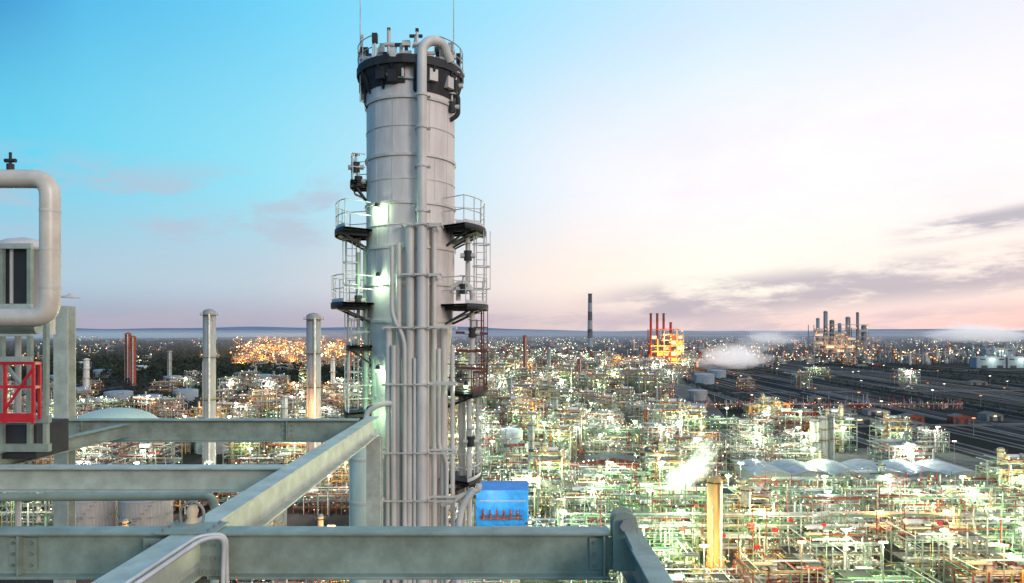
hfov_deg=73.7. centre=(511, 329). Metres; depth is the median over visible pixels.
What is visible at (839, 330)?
distillation column
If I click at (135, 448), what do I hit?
process unit
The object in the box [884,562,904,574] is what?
pump skid
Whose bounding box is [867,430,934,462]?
process unit
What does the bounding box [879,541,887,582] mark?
floodlight mast
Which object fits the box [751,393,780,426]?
process unit
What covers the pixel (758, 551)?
pump skid
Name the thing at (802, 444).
process unit
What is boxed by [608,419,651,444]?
process unit
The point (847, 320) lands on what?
distillation column
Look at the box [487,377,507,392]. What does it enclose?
process unit
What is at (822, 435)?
distillation column
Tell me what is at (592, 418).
process unit
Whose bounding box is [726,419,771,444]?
process unit
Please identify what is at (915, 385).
railway track
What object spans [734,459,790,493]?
warehouse
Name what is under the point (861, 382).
path
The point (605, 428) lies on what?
process unit
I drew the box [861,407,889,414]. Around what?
warehouse
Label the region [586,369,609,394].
process unit
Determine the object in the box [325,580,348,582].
process unit
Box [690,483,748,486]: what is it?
process unit
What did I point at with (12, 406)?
process unit
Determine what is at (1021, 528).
floodlight mast
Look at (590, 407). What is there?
process unit
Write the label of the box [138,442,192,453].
process unit
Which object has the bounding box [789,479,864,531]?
process unit
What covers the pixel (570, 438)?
process unit
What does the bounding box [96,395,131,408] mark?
process unit
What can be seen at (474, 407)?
process unit
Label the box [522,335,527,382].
distillation column
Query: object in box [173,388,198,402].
storage tank
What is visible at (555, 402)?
distillation column
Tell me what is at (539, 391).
process unit
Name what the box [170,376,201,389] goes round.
process unit
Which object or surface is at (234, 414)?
process unit
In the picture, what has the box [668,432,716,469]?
process unit
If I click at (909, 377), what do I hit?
process unit
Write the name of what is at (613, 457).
warehouse
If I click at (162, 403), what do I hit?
process unit
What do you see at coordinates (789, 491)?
process unit
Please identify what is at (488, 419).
process unit
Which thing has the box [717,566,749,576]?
pump skid
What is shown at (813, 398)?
warehouse
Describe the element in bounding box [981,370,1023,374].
embankment
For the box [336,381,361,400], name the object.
process unit
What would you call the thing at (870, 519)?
process unit
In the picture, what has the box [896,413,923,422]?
warehouse
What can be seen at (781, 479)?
pipe rack
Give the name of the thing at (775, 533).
pipe rack
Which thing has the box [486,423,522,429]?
process unit
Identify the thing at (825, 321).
distillation column
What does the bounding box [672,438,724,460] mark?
process unit
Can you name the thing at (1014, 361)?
warehouse
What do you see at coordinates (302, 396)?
process unit
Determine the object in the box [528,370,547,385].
process unit
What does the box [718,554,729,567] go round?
pump skid
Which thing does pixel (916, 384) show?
railway track
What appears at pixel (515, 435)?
storage tank
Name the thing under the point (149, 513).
storage tank
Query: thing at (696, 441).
floodlight mast
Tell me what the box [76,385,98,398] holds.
process unit
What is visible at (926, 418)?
embankment
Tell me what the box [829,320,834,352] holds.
distillation column
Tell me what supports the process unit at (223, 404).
on the ground
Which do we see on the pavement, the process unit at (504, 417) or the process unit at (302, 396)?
the process unit at (504, 417)
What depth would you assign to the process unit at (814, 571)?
195.74 m
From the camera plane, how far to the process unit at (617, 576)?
188.50 m
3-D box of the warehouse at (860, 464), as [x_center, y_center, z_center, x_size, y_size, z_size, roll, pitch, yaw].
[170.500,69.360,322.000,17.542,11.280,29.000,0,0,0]
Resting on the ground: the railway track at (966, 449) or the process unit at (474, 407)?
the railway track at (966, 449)
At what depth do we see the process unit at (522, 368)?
933.14 m
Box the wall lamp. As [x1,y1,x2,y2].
[54,293,79,319]
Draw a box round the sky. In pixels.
[0,0,1023,330]
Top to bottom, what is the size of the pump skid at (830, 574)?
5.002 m
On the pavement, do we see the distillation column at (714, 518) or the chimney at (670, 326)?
the distillation column at (714, 518)
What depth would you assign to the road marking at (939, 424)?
530.86 m
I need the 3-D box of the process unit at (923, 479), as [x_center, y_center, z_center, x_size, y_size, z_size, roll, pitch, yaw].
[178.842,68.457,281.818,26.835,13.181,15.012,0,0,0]
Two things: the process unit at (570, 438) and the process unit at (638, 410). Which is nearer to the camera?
the process unit at (570, 438)
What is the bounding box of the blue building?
[476,481,528,525]
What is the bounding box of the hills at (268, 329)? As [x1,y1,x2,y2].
[76,327,1023,331]
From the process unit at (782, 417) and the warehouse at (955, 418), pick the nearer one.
the process unit at (782, 417)
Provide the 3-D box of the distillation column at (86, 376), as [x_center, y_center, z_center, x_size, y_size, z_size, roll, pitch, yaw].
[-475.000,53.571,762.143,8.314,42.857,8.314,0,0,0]
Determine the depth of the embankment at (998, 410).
750.96 m
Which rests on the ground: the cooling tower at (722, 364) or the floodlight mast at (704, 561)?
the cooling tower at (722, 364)
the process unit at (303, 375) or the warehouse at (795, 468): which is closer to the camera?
the warehouse at (795, 468)
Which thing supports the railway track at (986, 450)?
on the ground
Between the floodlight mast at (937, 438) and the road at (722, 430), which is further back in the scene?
the road at (722, 430)
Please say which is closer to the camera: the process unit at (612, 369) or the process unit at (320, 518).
the process unit at (320, 518)
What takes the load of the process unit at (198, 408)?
on the ground
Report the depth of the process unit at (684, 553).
209.05 m
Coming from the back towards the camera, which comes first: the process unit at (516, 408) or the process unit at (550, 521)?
the process unit at (516, 408)
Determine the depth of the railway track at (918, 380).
958.62 m
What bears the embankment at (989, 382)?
on the ground
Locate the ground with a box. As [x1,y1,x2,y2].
[0,332,1023,582]
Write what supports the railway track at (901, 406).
on the ground
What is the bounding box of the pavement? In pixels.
[338,374,1016,582]
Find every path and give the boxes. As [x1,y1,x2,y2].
[720,378,1023,441]
[729,380,941,426]
[739,372,867,392]
[775,368,906,389]
[820,365,1017,387]
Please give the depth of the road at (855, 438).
706.79 m
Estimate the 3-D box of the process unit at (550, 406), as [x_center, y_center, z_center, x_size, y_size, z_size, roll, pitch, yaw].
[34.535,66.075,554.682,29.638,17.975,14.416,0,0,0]
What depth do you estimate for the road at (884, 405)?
687.85 m
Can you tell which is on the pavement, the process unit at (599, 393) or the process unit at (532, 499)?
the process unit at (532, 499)
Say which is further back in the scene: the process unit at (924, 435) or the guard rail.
the process unit at (924, 435)
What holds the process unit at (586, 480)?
on the ground
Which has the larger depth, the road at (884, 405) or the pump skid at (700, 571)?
the road at (884, 405)
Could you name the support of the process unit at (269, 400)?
on the ground
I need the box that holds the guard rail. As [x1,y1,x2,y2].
[0,362,41,422]
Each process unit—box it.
[0,501,12,510]
[0,501,52,525]
[8,388,26,411]
[8,398,26,412]
[22,456,52,463]
[42,383,76,405]
[42,398,52,417]
[50,394,97,417]
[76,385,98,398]
[76,395,103,414]
[76,442,127,463]
[76,453,125,463]
[77,442,120,455]
[78,447,129,463]
[80,379,103,389]
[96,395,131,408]
[115,442,181,463]
[117,442,163,458]
[118,518,131,525]
[128,391,168,411]
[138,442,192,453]
[147,392,187,417]
[149,379,180,396]
[152,409,189,417]
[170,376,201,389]
[173,493,218,513]
[185,415,201,417]
[189,401,226,417]
[207,512,283,578]
[216,387,237,401]
[216,397,255,411]
[217,372,245,394]
[217,493,292,509]
[218,408,250,417]
[223,442,269,463]
[231,403,262,417]
[234,366,261,393]
[234,450,296,463]
[235,391,260,403]
[236,580,334,582]
[239,442,282,448]
[248,392,283,417]
[249,387,282,407]
[251,376,283,393]
[262,408,301,417]
[267,442,322,463]
[272,371,290,393]
[275,393,302,417]
[280,378,296,395]
[289,406,324,447]
[290,389,305,399]
[292,379,305,391]
[293,481,348,514]
[299,368,305,381]
[299,401,305,415]
[315,514,325,525]
[321,391,349,413]
[321,405,344,416]
[321,466,348,496]
[322,413,344,417]
[323,379,346,408]
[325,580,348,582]
[329,377,353,385]
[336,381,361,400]
[339,460,348,476]
[349,380,362,405]
[355,390,370,417]
[448,400,472,441]
[448,425,494,458]
[448,443,489,479]
[449,464,499,493]
[449,503,473,525]
[449,580,519,582]
[472,376,489,404]
[472,404,491,418]
[472,419,506,452]
[473,408,498,426]
[478,375,499,384]
[479,451,514,470]
[480,384,507,406]
[482,384,502,411]
[482,405,506,425]
[485,365,503,381]
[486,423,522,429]
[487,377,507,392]
[489,358,507,384]
[495,393,527,421]
[502,470,562,515]
[503,375,517,382]
[503,383,531,399]
[503,438,550,480]
[504,385,522,397]
[507,398,529,426]
[512,397,546,425]
[513,379,535,395]
[514,395,548,417]
[516,407,543,439]
[517,365,528,381]
[518,376,536,388]
[519,370,533,386]
[520,415,552,446]
[524,380,542,391]
[525,519,580,525]
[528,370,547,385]
[528,441,569,495]
[528,515,609,530]
[534,416,577,429]
[535,374,559,413]
[540,400,572,416]
[542,374,556,394]
[544,363,558,377]
[544,421,576,459]
[546,408,578,437]
[551,487,618,525]
[552,402,588,453]
[554,360,575,391]
[555,380,567,391]
[557,384,580,397]
[558,394,576,404]
[559,401,583,408]
[564,474,627,503]
[565,569,624,582]
[572,388,589,403]
[575,371,590,393]
[577,387,600,409]
[578,404,605,422]
[578,420,603,442]
[579,459,650,492]
[583,417,641,450]
[584,436,626,457]
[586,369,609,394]
[588,404,620,414]
[591,391,609,404]
[594,391,616,422]
[596,403,624,432]
[602,362,619,381]
[608,376,623,393]
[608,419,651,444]
[611,533,699,575]
[613,383,634,409]
[613,498,700,520]
[616,400,646,422]
[619,364,642,395]
[623,392,654,402]
[625,401,660,425]
[626,473,695,503]
[627,500,706,554]
[635,444,675,461]
[636,370,661,401]
[638,397,670,406]
[639,415,675,449]
[642,442,689,491]
[651,381,674,399]
[652,393,687,440]
[660,368,681,383]
[664,560,748,582]
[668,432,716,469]
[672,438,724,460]
[682,402,705,435]
[685,431,722,448]
[686,484,731,508]
[686,508,778,530]
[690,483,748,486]
[702,416,741,428]
[723,478,783,556]
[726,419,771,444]
[726,431,778,458]
[726,445,772,468]
[733,552,833,582]
[735,377,756,390]
[742,411,780,432]
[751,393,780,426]
[759,451,825,461]
[765,445,826,461]
[769,484,811,511]
[770,401,819,432]
[774,429,809,442]
[775,438,809,451]
[778,525,881,582]
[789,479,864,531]
[791,369,811,388]
[805,507,905,552]
[816,404,856,453]
[821,562,942,582]
[839,461,910,510]
[857,490,944,520]
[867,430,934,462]
[869,410,911,457]
[877,519,987,579]
[884,513,980,553]
[890,368,919,383]
[906,477,988,502]
[907,426,949,452]
[919,485,1011,529]
[936,551,1023,582]
[957,540,1023,580]
[962,516,1023,551]
[975,447,1023,511]
[997,483,1023,521]
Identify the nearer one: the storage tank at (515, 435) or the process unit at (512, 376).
the storage tank at (515, 435)
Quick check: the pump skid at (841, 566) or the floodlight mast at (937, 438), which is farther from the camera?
the floodlight mast at (937, 438)
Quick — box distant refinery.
[10,335,1023,379]
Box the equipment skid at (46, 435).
[0,237,68,525]
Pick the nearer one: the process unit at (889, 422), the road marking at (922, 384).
the process unit at (889, 422)
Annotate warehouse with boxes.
[585,453,639,473]
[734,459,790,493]
[743,403,769,412]
[760,363,771,366]
[765,401,789,408]
[769,459,830,486]
[805,459,864,484]
[808,395,827,401]
[836,406,855,413]
[840,459,909,483]
[844,414,873,423]
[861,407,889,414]
[876,459,948,485]
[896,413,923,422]
[896,418,924,430]
[912,459,985,486]
[946,413,970,423]
[966,380,987,384]
[970,356,1008,367]
[977,411,1002,420]
[981,348,1015,356]
[1005,356,1023,367]
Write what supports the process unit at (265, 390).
on the ground
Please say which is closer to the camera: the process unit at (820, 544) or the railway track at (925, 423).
the process unit at (820, 544)
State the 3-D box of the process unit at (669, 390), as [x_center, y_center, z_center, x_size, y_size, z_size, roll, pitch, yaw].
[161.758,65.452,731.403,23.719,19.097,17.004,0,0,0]
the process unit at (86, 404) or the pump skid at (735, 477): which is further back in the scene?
the process unit at (86, 404)
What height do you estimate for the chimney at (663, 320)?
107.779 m
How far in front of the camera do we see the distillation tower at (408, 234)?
26.42 m
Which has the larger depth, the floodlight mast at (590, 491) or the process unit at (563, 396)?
the process unit at (563, 396)
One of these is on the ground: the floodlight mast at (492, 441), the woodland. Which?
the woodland
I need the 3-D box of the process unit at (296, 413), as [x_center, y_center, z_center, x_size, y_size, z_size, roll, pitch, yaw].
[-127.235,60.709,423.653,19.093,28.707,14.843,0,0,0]
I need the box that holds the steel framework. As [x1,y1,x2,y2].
[0,306,673,582]
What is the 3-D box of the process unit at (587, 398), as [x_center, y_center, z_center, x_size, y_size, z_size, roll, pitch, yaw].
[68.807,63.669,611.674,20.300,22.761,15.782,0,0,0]
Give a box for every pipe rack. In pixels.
[490,457,747,485]
[537,481,1023,517]
[557,504,1023,563]
[573,438,800,461]
[594,487,1023,538]
[694,394,962,409]
[734,471,1013,502]
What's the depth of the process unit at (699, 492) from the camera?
280.72 m
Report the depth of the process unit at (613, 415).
460.80 m
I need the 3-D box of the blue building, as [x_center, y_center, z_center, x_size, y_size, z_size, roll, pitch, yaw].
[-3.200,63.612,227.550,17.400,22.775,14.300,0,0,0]
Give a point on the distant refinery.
(290, 353)
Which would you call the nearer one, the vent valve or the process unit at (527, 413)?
the vent valve
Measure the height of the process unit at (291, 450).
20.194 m
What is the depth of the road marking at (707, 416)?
519.52 m
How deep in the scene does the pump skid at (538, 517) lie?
256.25 m
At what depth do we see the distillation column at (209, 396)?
327.57 m
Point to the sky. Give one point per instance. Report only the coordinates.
(706, 165)
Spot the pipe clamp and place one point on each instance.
(191, 510)
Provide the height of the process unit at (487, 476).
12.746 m
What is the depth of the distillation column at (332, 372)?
638.26 m
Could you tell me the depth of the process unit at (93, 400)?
580.31 m
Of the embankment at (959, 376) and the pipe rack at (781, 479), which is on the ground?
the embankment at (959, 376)
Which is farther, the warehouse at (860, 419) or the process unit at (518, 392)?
the process unit at (518, 392)
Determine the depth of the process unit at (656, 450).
392.01 m
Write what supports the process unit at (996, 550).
on the pavement
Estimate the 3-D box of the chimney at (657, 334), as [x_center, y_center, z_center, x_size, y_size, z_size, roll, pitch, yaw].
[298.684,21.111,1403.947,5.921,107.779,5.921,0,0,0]
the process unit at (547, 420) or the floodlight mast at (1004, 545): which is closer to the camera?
the floodlight mast at (1004, 545)
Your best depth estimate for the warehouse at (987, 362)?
1323.75 m
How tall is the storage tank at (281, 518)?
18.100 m
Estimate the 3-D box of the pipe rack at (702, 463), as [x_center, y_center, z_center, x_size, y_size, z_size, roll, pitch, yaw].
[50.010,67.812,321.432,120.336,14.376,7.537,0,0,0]
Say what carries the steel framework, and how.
on the ground
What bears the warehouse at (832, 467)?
on the pavement
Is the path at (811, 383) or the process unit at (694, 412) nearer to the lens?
the process unit at (694, 412)
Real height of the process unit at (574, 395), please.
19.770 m
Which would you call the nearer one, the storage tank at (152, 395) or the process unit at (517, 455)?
the process unit at (517, 455)
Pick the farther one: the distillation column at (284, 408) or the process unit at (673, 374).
the process unit at (673, 374)
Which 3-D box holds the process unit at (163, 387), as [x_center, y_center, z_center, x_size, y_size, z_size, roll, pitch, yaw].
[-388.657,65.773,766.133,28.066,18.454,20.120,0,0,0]
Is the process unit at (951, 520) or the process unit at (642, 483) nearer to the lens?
the process unit at (951, 520)
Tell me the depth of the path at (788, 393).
822.10 m
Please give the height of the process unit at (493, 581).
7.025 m
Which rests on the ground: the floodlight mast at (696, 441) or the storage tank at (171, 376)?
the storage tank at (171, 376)
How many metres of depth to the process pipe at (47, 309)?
9.89 m
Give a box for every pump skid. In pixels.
[528,507,539,517]
[531,512,551,525]
[689,567,713,578]
[694,469,710,482]
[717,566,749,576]
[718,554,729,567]
[729,471,737,482]
[732,542,747,570]
[751,548,767,567]
[763,554,784,579]
[767,539,780,558]
[824,565,840,577]
[835,561,855,569]
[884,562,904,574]
[911,565,933,579]
[940,563,966,582]
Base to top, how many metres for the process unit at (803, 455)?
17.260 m
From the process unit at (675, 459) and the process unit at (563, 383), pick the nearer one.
the process unit at (675, 459)
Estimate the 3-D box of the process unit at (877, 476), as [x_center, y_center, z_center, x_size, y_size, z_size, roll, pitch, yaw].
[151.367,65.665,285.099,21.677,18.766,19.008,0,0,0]
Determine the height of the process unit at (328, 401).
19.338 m
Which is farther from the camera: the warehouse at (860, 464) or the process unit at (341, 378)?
the process unit at (341, 378)
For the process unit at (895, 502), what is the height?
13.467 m
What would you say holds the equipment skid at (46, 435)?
on the steel framework
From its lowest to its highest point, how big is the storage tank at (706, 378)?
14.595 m
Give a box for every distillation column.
[82,358,90,386]
[124,333,131,383]
[129,336,136,385]
[167,350,172,375]
[200,309,218,463]
[280,395,289,417]
[303,313,323,495]
[329,358,336,391]
[345,346,351,383]
[506,377,513,413]
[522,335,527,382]
[525,422,536,479]
[546,349,551,373]
[551,396,559,423]
[576,358,581,380]
[642,409,650,440]
[703,476,726,567]
[737,484,753,556]
[808,419,819,455]
[815,416,828,458]
[816,318,819,352]
[823,311,827,352]
[824,414,835,459]
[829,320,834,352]
[838,323,841,352]
[845,317,850,352]
[856,312,858,351]
[861,325,866,349]
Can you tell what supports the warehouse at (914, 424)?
on the ground
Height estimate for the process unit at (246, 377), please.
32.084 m
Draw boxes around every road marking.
[663,378,916,455]
[665,386,731,438]
[684,390,958,393]
[724,369,1023,438]
[740,423,1023,427]
[791,364,1023,401]
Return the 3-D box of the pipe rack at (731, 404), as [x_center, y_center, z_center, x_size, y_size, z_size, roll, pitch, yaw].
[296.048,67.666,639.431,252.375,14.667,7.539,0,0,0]
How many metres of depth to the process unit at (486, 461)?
342.57 m
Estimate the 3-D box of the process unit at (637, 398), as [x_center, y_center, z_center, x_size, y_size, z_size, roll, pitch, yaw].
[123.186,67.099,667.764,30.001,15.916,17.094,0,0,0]
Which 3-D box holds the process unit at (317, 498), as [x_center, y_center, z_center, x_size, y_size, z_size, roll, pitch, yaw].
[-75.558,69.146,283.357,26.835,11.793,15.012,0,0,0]
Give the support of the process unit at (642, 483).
on the pavement
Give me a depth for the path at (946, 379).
1182.46 m
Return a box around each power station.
[647,329,683,364]
[808,324,868,352]
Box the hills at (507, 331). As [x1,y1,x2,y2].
[321,329,1023,333]
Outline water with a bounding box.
[6,332,325,337]
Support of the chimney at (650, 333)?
on the ground
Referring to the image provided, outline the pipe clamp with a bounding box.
[179,500,204,523]
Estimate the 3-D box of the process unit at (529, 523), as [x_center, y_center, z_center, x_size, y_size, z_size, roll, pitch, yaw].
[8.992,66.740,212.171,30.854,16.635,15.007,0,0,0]
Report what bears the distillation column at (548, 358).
on the pavement
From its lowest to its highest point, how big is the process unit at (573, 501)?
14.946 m
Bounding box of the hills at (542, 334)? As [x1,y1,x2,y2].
[452,333,1023,335]
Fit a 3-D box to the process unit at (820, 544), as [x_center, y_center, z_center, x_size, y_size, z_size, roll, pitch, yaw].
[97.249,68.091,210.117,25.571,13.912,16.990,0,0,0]
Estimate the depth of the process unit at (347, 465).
343.31 m
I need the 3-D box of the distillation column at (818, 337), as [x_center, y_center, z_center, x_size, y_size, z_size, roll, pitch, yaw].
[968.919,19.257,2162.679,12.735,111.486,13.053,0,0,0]
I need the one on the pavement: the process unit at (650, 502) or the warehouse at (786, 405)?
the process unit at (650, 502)
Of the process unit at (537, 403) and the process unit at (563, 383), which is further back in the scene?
the process unit at (563, 383)
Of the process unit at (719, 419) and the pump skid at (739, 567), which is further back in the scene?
the process unit at (719, 419)
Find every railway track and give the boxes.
[681,373,1014,462]
[684,376,1009,462]
[688,371,1023,449]
[689,373,996,453]
[695,371,1023,446]
[697,357,1022,405]
[703,357,1023,404]
[707,369,1023,436]
[710,356,1023,398]
[710,357,1023,403]
[721,369,1023,429]
[727,372,1023,431]
[746,366,1023,411]
[747,365,1017,411]
[749,369,1019,416]
[750,362,1022,399]
[772,358,1019,388]
[772,362,1023,393]
[774,360,1023,389]
[774,361,1018,392]
[775,364,1023,397]
[784,364,1023,395]
[787,362,1018,389]
[793,412,970,465]
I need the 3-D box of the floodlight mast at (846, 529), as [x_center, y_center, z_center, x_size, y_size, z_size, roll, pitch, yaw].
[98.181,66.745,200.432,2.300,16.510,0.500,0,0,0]
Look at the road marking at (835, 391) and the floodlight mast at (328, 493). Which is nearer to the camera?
the floodlight mast at (328, 493)
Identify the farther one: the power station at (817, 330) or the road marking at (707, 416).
the power station at (817, 330)
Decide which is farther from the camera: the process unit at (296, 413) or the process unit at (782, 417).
the process unit at (782, 417)
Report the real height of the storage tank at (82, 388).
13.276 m
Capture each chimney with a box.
[587,294,592,354]
[649,313,651,356]
[656,313,658,355]
[662,313,664,357]
[669,322,671,360]
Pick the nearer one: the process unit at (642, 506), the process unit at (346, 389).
the process unit at (642, 506)
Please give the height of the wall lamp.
0.461 m
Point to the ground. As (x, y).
(296, 516)
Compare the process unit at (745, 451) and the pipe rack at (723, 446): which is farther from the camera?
the pipe rack at (723, 446)
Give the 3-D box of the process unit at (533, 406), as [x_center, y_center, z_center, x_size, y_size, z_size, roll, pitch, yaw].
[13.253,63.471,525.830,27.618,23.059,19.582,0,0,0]
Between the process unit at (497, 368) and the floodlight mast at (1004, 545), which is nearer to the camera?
the floodlight mast at (1004, 545)
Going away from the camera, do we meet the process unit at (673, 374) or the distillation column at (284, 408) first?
the distillation column at (284, 408)
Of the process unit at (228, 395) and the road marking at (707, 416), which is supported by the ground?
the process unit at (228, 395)
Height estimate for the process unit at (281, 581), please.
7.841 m
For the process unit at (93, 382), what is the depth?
827.02 m
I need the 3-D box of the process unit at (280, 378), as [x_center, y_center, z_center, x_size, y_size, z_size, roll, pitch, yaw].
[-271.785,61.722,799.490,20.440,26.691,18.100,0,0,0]
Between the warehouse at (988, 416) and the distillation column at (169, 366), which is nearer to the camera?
the warehouse at (988, 416)
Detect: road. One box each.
[661,376,917,460]
[662,385,738,441]
[718,390,1023,392]
[723,369,1023,437]
[750,358,1023,400]
[773,424,1023,427]
[785,370,979,371]
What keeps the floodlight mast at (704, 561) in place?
on the pavement
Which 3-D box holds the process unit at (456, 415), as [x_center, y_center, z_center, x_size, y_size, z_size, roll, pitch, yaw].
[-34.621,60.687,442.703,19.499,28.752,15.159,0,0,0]
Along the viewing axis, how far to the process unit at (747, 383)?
831.40 m
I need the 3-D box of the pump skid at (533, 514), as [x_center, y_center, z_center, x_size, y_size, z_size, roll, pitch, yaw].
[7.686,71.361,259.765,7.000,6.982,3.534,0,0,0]
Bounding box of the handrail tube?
[123,533,228,582]
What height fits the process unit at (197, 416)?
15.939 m
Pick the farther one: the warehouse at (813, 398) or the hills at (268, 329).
the hills at (268, 329)
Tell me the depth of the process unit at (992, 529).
230.09 m
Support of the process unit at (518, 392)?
on the pavement
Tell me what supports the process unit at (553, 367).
on the pavement
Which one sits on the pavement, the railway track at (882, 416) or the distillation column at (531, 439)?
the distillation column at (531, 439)
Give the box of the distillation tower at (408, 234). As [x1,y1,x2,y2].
[331,0,490,582]
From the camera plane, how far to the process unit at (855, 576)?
198.16 m
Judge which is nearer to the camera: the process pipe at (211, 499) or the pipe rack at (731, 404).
the process pipe at (211, 499)
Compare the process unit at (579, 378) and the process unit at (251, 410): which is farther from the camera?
the process unit at (579, 378)
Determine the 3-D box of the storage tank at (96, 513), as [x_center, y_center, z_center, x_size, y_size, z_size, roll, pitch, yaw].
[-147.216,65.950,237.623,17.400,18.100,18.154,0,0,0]
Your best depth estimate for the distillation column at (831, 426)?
392.25 m
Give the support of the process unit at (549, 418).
on the pavement
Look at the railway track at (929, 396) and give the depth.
758.35 m
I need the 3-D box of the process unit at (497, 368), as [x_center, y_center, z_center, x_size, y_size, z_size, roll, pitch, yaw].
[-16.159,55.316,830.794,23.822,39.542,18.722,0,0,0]
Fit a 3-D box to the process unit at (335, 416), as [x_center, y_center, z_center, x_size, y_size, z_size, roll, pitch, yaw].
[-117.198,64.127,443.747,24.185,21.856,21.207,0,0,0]
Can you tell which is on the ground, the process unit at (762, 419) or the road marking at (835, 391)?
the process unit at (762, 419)
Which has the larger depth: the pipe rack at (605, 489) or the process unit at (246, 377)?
the process unit at (246, 377)
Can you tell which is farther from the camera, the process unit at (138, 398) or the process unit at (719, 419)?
the process unit at (138, 398)
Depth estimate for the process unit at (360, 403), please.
516.60 m
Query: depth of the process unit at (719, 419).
515.35 m
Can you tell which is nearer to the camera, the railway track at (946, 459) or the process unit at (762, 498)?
the process unit at (762, 498)
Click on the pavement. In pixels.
(681, 390)
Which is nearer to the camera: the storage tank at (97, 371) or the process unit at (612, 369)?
the process unit at (612, 369)
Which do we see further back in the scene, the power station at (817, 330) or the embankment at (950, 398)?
the power station at (817, 330)
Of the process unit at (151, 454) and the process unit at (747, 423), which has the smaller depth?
the process unit at (151, 454)
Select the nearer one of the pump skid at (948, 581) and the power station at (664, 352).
the pump skid at (948, 581)
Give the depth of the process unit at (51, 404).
545.70 m
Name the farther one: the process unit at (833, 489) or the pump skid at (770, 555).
the process unit at (833, 489)
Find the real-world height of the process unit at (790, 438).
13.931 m
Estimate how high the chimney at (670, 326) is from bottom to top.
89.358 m
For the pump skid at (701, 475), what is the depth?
334.12 m
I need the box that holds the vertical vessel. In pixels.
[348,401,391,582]
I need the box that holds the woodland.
[6,339,1023,439]
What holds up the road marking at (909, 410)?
on the road at (884, 405)
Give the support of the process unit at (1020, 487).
on the pavement
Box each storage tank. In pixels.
[76,387,88,392]
[76,501,117,525]
[78,407,157,454]
[93,369,111,377]
[103,390,133,403]
[117,501,173,525]
[140,394,161,401]
[163,375,182,383]
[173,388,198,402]
[194,442,239,453]
[252,374,270,382]
[273,509,286,525]
[486,427,522,450]
[683,403,706,413]
[688,389,706,400]
[693,373,714,383]
[707,369,725,377]
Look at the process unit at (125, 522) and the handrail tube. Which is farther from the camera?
the process unit at (125, 522)
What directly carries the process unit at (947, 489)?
on the pavement
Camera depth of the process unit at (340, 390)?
634.75 m
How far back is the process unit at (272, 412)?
545.49 m
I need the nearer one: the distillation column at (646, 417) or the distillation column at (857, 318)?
the distillation column at (646, 417)
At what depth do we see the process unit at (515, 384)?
756.44 m
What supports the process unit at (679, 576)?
on the pavement
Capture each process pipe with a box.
[0,169,60,326]
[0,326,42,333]
[0,493,218,582]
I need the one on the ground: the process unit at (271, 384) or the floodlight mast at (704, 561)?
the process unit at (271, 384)
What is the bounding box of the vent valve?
[4,152,16,169]
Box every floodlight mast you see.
[327,475,331,515]
[345,461,347,496]
[490,440,494,471]
[587,490,593,518]
[694,440,698,466]
[700,544,707,582]
[758,509,765,556]
[797,540,805,582]
[842,427,845,454]
[842,528,850,571]
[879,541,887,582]
[935,426,939,453]
[940,529,947,582]
[999,544,1008,582]
[1018,527,1023,558]
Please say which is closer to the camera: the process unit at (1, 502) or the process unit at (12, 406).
the process unit at (1, 502)
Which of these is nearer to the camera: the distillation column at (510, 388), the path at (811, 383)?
the distillation column at (510, 388)
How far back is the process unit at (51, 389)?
633.51 m
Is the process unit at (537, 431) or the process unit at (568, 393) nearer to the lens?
the process unit at (537, 431)
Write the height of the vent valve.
0.320 m
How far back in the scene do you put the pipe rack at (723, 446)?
386.83 m
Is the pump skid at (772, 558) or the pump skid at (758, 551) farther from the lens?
the pump skid at (758, 551)
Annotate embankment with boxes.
[684,378,795,412]
[691,357,1023,410]
[695,367,948,423]
[739,368,1023,420]
[746,367,1023,416]
[776,357,1023,384]
[787,358,1023,387]
[822,358,1023,378]
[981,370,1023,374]
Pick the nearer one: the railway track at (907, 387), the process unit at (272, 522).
the process unit at (272, 522)
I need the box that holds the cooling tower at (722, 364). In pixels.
[696,359,745,368]

